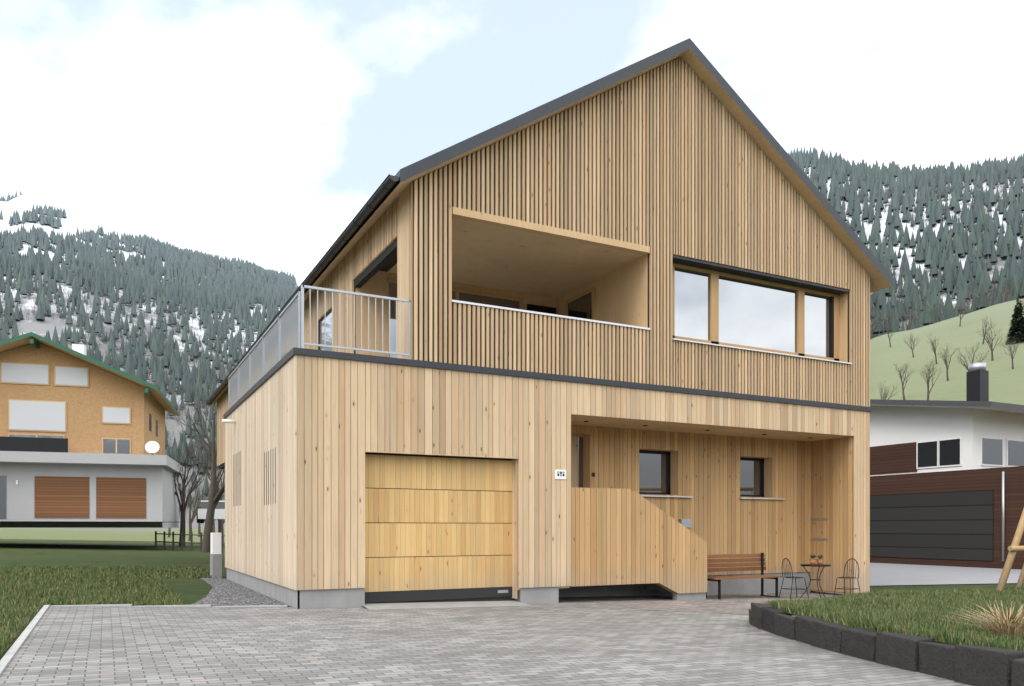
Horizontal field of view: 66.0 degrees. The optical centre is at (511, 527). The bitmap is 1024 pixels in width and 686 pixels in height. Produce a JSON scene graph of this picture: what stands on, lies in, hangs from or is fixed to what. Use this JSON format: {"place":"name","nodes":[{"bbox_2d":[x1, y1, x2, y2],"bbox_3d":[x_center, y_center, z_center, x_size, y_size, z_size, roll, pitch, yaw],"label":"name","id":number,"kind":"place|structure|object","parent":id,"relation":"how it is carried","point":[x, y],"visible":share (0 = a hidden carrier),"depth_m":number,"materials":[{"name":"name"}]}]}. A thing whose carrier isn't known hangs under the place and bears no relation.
{"place":"outdoors","nodes":[
{"label":"outdoors","id":0,"kind":"place"},
{"bbox_2d":[0,521,86,521],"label":"neighbour yard","id":1,"kind":"structure","parent":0,"point":[43,521],"depth_m":41.87,"materials":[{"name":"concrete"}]},
{"bbox_2d":[0,332,184,527],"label":"neighbour chalet","id":2,"kind":"object","parent":1,"relation":"on","point":[82,436],"visible":0.98,"depth_m":46.87,"materials":[{"name":"paint"}]},
{"bbox_2d":[0,578,970,685],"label":"paving","id":3,"kind":"structure","parent":0,"point":[225,632],"depth_m":8.22,"materials":[{"name":"grey stone"}]},
{"bbox_2d":[706,553,781,599],"bbox_3d":[4.772,0.992,16.404,1.810,0.930,0.542,0,0,-27],"label":"bench","id":4,"kind":"object","parent":3,"relation":"on","point":[752,560],"visible":0.74,"depth_m":16.57,"materials":[{"name":"brown wood"}]},
{"bbox_2d":[779,558,808,598],"bbox_3d":[5.941,1.057,16.627,0.468,0.860,0.396,0,0,-17],"label":"bistro chair","id":5,"kind":"object","parent":3,"relation":"on","point":[791,589],"visible":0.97,"depth_m":16.53,"materials":[{"name":"black metal"}]},
{"bbox_2d":[800,554,830,597],"bbox_3d":[6.474,1.030,16.802,0.620,0.949,0.632,0,0,-27],"label":"bistro table","id":6,"kind":"object","parent":3,"relation":"on","point":[812,559],"visible":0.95,"depth_m":16.77,"materials":[{"name":"black metal"}]},
{"bbox_2d":[834,558,859,594],"bbox_3d":[7.285,1.092,17.118,0.466,0.860,0.398,0,0,-37],"label":"bistro chair","id":7,"kind":"object","parent":3,"relation":"on","point":[850,589],"visible":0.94,"depth_m":17.13,"materials":[{"name":"black metal"}]},
{"bbox_2d":[788,612,959,644],"bbox_3d":[14.063,1.279,-2.552,10.487,0.583,36.250,0,0,-27],"label":"lawn bed","id":8,"kind":"object","parent":3,"relation":"on","point":[854,627],"visible":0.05,"depth_m":7.28,"materials":[{"name":"green plant"}]},
{"bbox_2d":[762,586,1023,650],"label":"grass blades","id":9,"kind":"object","parent":8,"relation":"on","point":[914,612],"visible":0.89,"depth_m":9.30,"materials":[{"name":"green plant"}]},
{"bbox_2d":[937,599,1023,637],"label":"dry grass clump","id":10,"kind":"object","parent":8,"relation":"on","point":[1008,624],"visible":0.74,"depth_m":7.22,"materials":[{"name":"beige plant"}]},
{"bbox_2d":[996,508,1023,590],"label":"swing frame","id":11,"kind":"object","parent":8,"relation":"on","point":[1014,548],"visible":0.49,"depth_m":13.22,"materials":[{"name":"brown wood"}]},
{"bbox_2d":[749,602,1023,685],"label":"stone edging","id":12,"kind":"object","parent":3,"relation":"on","point":[974,665],"visible":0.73,"depth_m":7.45,"materials":[{"name":"concrete"}]},
{"bbox_2d":[0,164,1023,542],"bbox_3d":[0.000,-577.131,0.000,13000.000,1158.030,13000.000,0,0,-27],"label":"valley terrain","id":13,"kind":"structure","parent":0,"point":[1006,380],"depth_m":770.59,"materials":[{"name":"white snow"}]},
{"bbox_2d":[0,146,1023,512],"bbox_3d":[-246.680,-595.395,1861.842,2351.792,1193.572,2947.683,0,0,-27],"label":"forest","id":14,"kind":"object","parent":13,"relation":"on","point":[190,282],"visible":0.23,"depth_m":1250.14,"materials":[{"name":"green plant"}]},
{"bbox_2d":[878,381,897,399],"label":"bare tree","id":15,"kind":"object","parent":13,"relation":"on","point":[885,397],"depth_m":229.28,"materials":[{"name":"brown plant"}]},
{"bbox_2d":[885,322,895,346],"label":"bare tree","id":16,"kind":"object","parent":13,"relation":"on","point":[888,329],"depth_m":420.57,"materials":[{"name":"brown plant"}]},
{"bbox_2d":[894,363,917,399],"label":"bare tree","id":17,"kind":"object","parent":13,"relation":"on","point":[903,387],"depth_m":260.04,"materials":[{"name":"brown plant"}]},
{"bbox_2d":[903,334,919,357],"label":"bare tree","id":18,"kind":"object","parent":13,"relation":"on","point":[911,343],"depth_m":370.35,"materials":[{"name":"brown plant"}]},
{"bbox_2d":[919,358,943,399],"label":"bare tree","id":19,"kind":"object","parent":13,"relation":"on","point":[928,377],"depth_m":239.47,"materials":[{"name":"brown plant"}]},
{"bbox_2d":[927,335,939,363],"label":"bare tree","id":20,"kind":"object","parent":13,"relation":"on","point":[934,349],"depth_m":328.94,"materials":[{"name":"brown plant"}]},
{"bbox_2d":[937,345,955,380],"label":"bare tree","id":21,"kind":"object","parent":13,"relation":"on","point":[946,361],"depth_m":279.68,"materials":[{"name":"brown plant"}]},
{"bbox_2d":[957,301,967,326],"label":"bare tree","id":22,"kind":"object","parent":13,"relation":"on","point":[960,312],"depth_m":429.50,"materials":[{"name":"brown plant"}]},
{"bbox_2d":[956,342,988,371],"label":"bare tree","id":23,"kind":"object","parent":13,"relation":"on","point":[966,365],"depth_m":249.39,"materials":[{"name":"brown plant"}]},
{"bbox_2d":[981,314,995,343],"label":"bare tree","id":24,"kind":"object","parent":13,"relation":"on","point":[986,327],"depth_m":349.56,"materials":[{"name":"brown plant"}]},
{"bbox_2d":[976,325,1001,360],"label":"bare tree","id":25,"kind":"object","parent":13,"relation":"on","point":[991,345],"depth_m":299.63,"materials":[{"name":"brown plant"}]},
{"bbox_2d":[997,334,1021,368],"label":"bare tree","id":26,"kind":"object","parent":13,"relation":"on","point":[1011,354],"depth_m":270.05,"materials":[{"name":"brown plant"}]},
{"bbox_2d":[1005,292,1023,343],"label":"conifer tree","id":27,"kind":"object","parent":13,"relation":"on","point":[1016,330],"depth_m":329.70,"materials":[{"name":"green plant"}]},
{"bbox_2d":[0,539,1023,659],"bbox_3d":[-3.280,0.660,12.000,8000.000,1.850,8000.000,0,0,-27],"label":"ground","id":28,"kind":"structure","parent":0,"point":[69,553],"depth_m":30.49,"materials":[{"name":"green plant"}]},
{"bbox_2d":[0,564,210,655],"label":"lawn grass blades","id":29,"kind":"object","parent":28,"relation":"on","point":[73,585],"depth_m":14.71,"materials":[{"name":"green plant"}]},
{"bbox_2d":[143,358,226,551],"bbox_3d":[-15.602,-4.102,42.161,6.826,11.234,5.916,0,0,33],"label":"bare tree","id":30,"kind":"object","parent":28,"relation":"on","point":[214,499],"visible":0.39,"depth_m":41.95,"materials":[{"name":"brown plant"}]},
{"bbox_2d":[159,428,220,546],"bbox_3d":[-22.482,-2.795,54.549,4.230,8.602,6.023,0,0,20],"label":"bare tree","id":31,"kind":"object","parent":28,"relation":"on","point":[183,505],"visible":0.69,"depth_m":54.52,"materials":[{"name":"brown plant"}]},
{"bbox_2d":[155,531,224,552],"bbox_3d":[-17.674,0.852,43.500,8.108,1.331,0.132,0,0,39],"label":"paddock fence","id":32,"kind":"object","parent":28,"relation":"on","point":[182,534],"visible":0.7,"depth_m":44.06,"materials":[{"name":"brown wood"}]},
{"bbox_2d":[181,482,210,540],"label":"bare tree","id":33,"kind":"object","parent":28,"relation":"on","point":[193,516],"visible":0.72,"depth_m":79.80,"materials":[{"name":"brown plant"}]},
{"bbox_2d":[191,486,208,536],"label":"bare tree","id":34,"kind":"object","parent":28,"relation":"on","point":[199,528],"visible":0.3,"depth_m":130.02,"materials":[{"name":"brown plant"}]},
{"bbox_2d":[186,437,224,545],"bbox_3d":[-22.597,-3.002,61.098,5.514,9.186,5.359,0,0,-27],"label":"bare tree","id":35,"kind":"object","parent":28,"relation":"on","point":[220,527],"visible":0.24,"depth_m":60.06,"materials":[{"name":"brown plant"}]},
{"bbox_2d":[197,500,224,522],"bbox_3d":[-20.548,-1.098,54.497,2.040,1.538,4.400,0,0,-17],"label":"parked car","id":36,"kind":"object","parent":28,"relation":"on","point":[219,514],"visible":0.47,"depth_m":52.59,"materials":[{"name":"white paint"}]},
{"bbox_2d":[210,533,221,577],"bbox_3d":[-7.334,0.823,19.529,0.220,1.415,0.500,0,0,-27],"label":"bollard light","id":37,"kind":"object","parent":28,"relation":"on","point":[215,563],"visible":0.82,"depth_m":19.32,"materials":[{"name":"white paint"}]},
{"bbox_2d":[213,484,224,532],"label":"bare tree","id":38,"kind":"object","parent":28,"relation":"on","point":[214,520],"visible":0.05,"depth_m":95.04,"materials":[{"name":"brown plant"}]},
{"bbox_2d":[219,59,859,608],"bbox_3d":[-3.317,-3.625,26.022,12.765,11.120,25.045,0,0,-27],"label":"house shell","id":39,"kind":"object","parent":28,"relation":"on","point":[539,265],"visible":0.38,"depth_m":15.46},
{"bbox_2d":[228,285,410,409],"bbox_3d":[-4.243,-3.205,15.948,1.810,1.040,7.840,0,0,-27],"label":"terrace railing","id":40,"kind":"object","parent":39,"relation":"on","point":[280,342],"visible":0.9,"depth_m":12.86,"materials":[{"name":"grey metal"}]},
{"bbox_2d":[217,57,869,465],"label":"cladding battens","id":41,"kind":"object","parent":39,"relation":"on","point":[721,189],"visible":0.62,"depth_m":15.11,"materials":[{"name":"brown wood"}]},
{"bbox_2d":[222,300,871,539],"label":"house trim","id":42,"kind":"structure","parent":39,"relation":"attached to","point":[293,351],"depth_m":14.28,"materials":[{"name":"grey metal"}]},
{"bbox_2d":[225,355,869,602],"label":"cladding boards","id":43,"kind":"object","parent":39,"relation":"attached to","point":[611,525],"visible":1,"depth_m":13.93,"materials":[{"name":"brown wood"}]},
{"bbox_2d":[209,38,891,405],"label":"roof","id":44,"kind":"structure","parent":39,"relation":"on","point":[703,68],"depth_m":15.35,"materials":[{"name":"metal"}]},
{"bbox_2d":[205,174,399,404],"bbox_3d":[-7.712,-5.510,23.779,0.191,0.103,25.560,0,0,-27],"label":"gutter","id":45,"kind":"object","parent":44,"relation":"attached to","point":[388,183],"visible":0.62,"depth_m":15.25,"materials":[{"name":"metal"}]},
{"bbox_2d":[286,263,838,496],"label":"windows","id":46,"kind":"structure","parent":39,"relation":"attached to","point":[716,307],"depth_m":16.84,"materials":[{"name":"clear glass"}]},
{"bbox_2d":[870,563,1020,585],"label":"forecourt","id":47,"kind":"structure","parent":28,"relation":"on","point":[893,574],"depth_m":24.17,"materials":[{"name":"concrete"}]},
{"bbox_2d":[870,362,1023,569],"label":"neighbour house","id":48,"kind":"structure","parent":28,"relation":"on","point":[946,483],"depth_m":29.16,"materials":[{"name":"white paint"}]},
{"bbox_2d":[0,0,1023,281],"label":"sky","id":49,"kind":"structure","parent":0,"point":[257,131],"materials":[{"name":"white"}]}
]}

